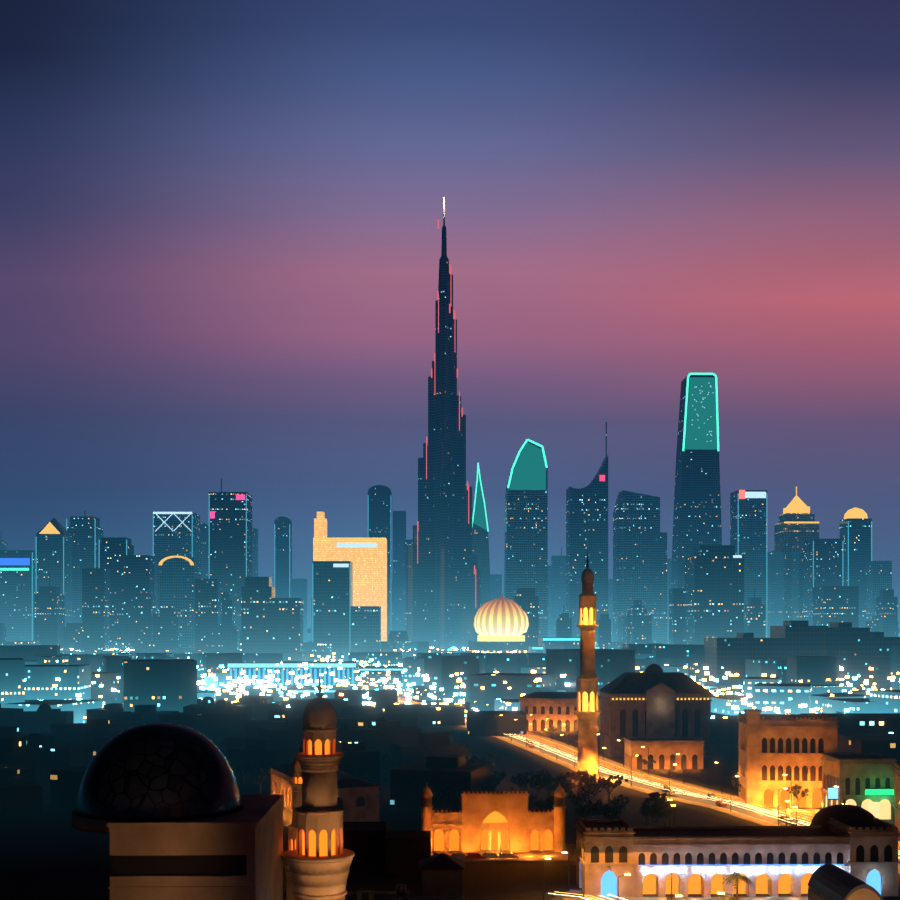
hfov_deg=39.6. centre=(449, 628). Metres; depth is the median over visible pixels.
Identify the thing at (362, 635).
building
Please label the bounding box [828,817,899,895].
arcade pavilion
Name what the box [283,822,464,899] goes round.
buildings
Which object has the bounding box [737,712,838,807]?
arched building
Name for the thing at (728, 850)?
arcade hall
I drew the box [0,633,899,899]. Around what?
ground
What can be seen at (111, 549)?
skyscraper
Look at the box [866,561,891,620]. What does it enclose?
skyscraper
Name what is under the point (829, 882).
roof
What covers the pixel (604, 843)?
arcade pavilion
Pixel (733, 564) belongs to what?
skyscraper
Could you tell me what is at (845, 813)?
arcade dome
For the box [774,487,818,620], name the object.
skyscraper
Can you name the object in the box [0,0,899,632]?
sky
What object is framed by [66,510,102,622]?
skyscraper
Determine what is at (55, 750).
dark buildings
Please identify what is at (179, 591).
skyscraper
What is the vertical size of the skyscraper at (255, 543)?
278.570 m
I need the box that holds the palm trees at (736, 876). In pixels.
[601,866,754,899]
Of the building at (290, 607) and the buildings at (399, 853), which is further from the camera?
the building at (290, 607)
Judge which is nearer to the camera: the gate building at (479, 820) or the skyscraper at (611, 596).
the gate building at (479, 820)
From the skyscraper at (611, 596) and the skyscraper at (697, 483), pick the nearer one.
the skyscraper at (697, 483)
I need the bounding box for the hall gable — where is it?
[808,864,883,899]
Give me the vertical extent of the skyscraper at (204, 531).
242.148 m
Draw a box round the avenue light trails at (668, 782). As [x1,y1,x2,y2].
[398,698,899,857]
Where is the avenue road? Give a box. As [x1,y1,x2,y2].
[398,696,899,873]
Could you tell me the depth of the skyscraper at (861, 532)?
1902.76 m
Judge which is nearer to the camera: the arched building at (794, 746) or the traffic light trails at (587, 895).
the traffic light trails at (587, 895)
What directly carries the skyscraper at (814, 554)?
on the ground
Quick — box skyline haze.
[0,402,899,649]
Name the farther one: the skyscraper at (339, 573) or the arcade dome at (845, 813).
the skyscraper at (339, 573)
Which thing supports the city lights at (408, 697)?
on the lowrise building at (164, 681)
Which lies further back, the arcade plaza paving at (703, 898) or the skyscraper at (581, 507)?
the skyscraper at (581, 507)
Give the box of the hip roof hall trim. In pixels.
[612,663,708,736]
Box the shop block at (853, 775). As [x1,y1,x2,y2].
[820,753,897,819]
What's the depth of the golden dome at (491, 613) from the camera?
1505.27 m
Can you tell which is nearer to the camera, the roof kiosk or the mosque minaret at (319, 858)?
the mosque minaret at (319, 858)
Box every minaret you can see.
[280,740,302,899]
[285,675,354,899]
[574,549,600,777]
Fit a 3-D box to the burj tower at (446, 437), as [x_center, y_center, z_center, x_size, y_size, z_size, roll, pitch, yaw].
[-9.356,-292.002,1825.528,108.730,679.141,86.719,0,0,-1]
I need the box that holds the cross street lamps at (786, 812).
[668,799,796,825]
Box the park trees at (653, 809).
[212,713,808,825]
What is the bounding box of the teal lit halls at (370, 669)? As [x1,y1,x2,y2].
[286,656,402,694]
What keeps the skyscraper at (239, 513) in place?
on the ground
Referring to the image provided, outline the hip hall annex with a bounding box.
[624,737,704,768]
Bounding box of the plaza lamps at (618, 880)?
[543,852,731,899]
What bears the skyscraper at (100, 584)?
on the ground
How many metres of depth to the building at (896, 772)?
295.21 m
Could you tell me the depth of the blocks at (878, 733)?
413.36 m
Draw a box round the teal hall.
[528,637,598,652]
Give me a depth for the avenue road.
378.38 m
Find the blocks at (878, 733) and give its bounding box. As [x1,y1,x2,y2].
[711,713,899,763]
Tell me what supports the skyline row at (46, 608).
on the ground
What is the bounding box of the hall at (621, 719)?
[599,672,711,756]
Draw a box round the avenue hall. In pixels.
[519,692,599,731]
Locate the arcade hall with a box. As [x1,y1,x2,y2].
[632,826,849,896]
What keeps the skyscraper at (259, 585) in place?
on the ground
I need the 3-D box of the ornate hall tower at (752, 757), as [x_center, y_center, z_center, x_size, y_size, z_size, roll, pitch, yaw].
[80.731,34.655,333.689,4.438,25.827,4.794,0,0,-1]
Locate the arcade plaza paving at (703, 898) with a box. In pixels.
[563,896,895,899]
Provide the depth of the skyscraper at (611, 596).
2998.44 m
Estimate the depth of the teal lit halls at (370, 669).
927.91 m
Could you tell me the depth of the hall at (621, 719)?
462.62 m
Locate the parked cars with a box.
[431,733,899,859]
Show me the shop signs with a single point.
(874, 808)
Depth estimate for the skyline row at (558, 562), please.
2539.38 m
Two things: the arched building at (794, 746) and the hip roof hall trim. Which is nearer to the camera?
the arched building at (794, 746)
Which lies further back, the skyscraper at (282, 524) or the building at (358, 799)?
the skyscraper at (282, 524)
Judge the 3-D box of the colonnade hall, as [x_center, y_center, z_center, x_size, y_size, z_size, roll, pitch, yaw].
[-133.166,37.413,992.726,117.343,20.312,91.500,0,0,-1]
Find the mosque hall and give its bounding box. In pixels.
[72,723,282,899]
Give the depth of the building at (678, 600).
1395.82 m
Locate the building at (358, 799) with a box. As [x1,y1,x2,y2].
[268,763,380,821]
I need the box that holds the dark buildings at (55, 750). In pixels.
[0,686,525,814]
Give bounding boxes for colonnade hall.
[204,661,358,688]
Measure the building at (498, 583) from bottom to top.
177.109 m
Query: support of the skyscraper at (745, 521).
on the ground
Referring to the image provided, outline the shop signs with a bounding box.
[828,788,893,817]
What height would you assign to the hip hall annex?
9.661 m
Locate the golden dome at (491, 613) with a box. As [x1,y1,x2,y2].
[468,593,530,652]
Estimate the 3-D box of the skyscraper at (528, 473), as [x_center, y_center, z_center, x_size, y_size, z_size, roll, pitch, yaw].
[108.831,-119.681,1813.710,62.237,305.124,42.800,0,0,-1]
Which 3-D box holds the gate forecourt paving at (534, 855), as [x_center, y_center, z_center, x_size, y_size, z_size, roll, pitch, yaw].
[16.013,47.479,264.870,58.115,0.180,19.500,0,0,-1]
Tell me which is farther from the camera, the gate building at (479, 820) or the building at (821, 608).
the building at (821, 608)
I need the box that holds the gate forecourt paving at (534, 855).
[431,844,575,861]
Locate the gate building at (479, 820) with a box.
[420,782,566,851]
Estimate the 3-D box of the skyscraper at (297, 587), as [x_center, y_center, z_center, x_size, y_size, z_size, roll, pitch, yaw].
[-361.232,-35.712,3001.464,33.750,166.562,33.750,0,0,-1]
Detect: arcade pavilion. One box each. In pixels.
[574,817,634,896]
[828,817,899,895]
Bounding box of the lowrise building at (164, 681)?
[0,641,899,722]
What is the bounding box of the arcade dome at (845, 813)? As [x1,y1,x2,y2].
[810,798,873,829]
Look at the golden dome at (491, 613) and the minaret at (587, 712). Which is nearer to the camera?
the minaret at (587, 712)
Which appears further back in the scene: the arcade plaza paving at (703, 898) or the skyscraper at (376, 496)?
the skyscraper at (376, 496)
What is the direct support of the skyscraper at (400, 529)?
on the ground
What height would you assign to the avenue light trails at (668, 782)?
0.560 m
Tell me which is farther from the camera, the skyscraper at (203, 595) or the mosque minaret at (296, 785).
the skyscraper at (203, 595)
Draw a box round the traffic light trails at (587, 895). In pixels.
[548,892,625,899]
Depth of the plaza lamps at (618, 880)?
208.33 m
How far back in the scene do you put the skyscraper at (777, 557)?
2000.97 m
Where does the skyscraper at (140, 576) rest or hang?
on the ground
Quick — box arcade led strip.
[638,864,843,865]
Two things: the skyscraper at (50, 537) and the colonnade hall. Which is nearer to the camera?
the colonnade hall
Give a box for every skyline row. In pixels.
[0,531,770,643]
[0,573,897,652]
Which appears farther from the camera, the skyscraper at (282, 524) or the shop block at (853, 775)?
the skyscraper at (282, 524)
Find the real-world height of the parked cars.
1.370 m
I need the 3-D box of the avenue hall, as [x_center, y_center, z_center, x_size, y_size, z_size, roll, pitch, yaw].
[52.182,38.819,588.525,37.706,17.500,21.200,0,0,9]
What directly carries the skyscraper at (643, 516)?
on the ground
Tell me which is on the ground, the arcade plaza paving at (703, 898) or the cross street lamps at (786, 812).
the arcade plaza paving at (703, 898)
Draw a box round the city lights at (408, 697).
[25,647,899,718]
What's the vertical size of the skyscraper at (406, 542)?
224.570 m
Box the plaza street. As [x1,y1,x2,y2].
[550,889,616,899]
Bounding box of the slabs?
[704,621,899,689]
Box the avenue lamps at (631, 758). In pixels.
[348,677,899,825]
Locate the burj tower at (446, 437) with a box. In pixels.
[406,197,480,649]
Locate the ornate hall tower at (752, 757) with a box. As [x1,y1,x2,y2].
[744,709,760,807]
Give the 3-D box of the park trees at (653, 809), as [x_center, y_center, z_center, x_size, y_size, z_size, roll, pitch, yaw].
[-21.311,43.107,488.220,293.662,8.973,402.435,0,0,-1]
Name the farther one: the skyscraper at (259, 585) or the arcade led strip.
the skyscraper at (259, 585)
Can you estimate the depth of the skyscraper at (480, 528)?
2041.96 m
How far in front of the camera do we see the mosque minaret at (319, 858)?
59.88 m
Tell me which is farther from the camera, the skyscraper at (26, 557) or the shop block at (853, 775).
the skyscraper at (26, 557)
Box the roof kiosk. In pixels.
[418,853,465,895]
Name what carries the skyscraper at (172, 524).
on the ground
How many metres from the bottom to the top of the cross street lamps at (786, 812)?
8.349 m
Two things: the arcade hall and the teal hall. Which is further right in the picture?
the arcade hall
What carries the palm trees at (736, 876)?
on the arcade plaza paving at (703, 898)

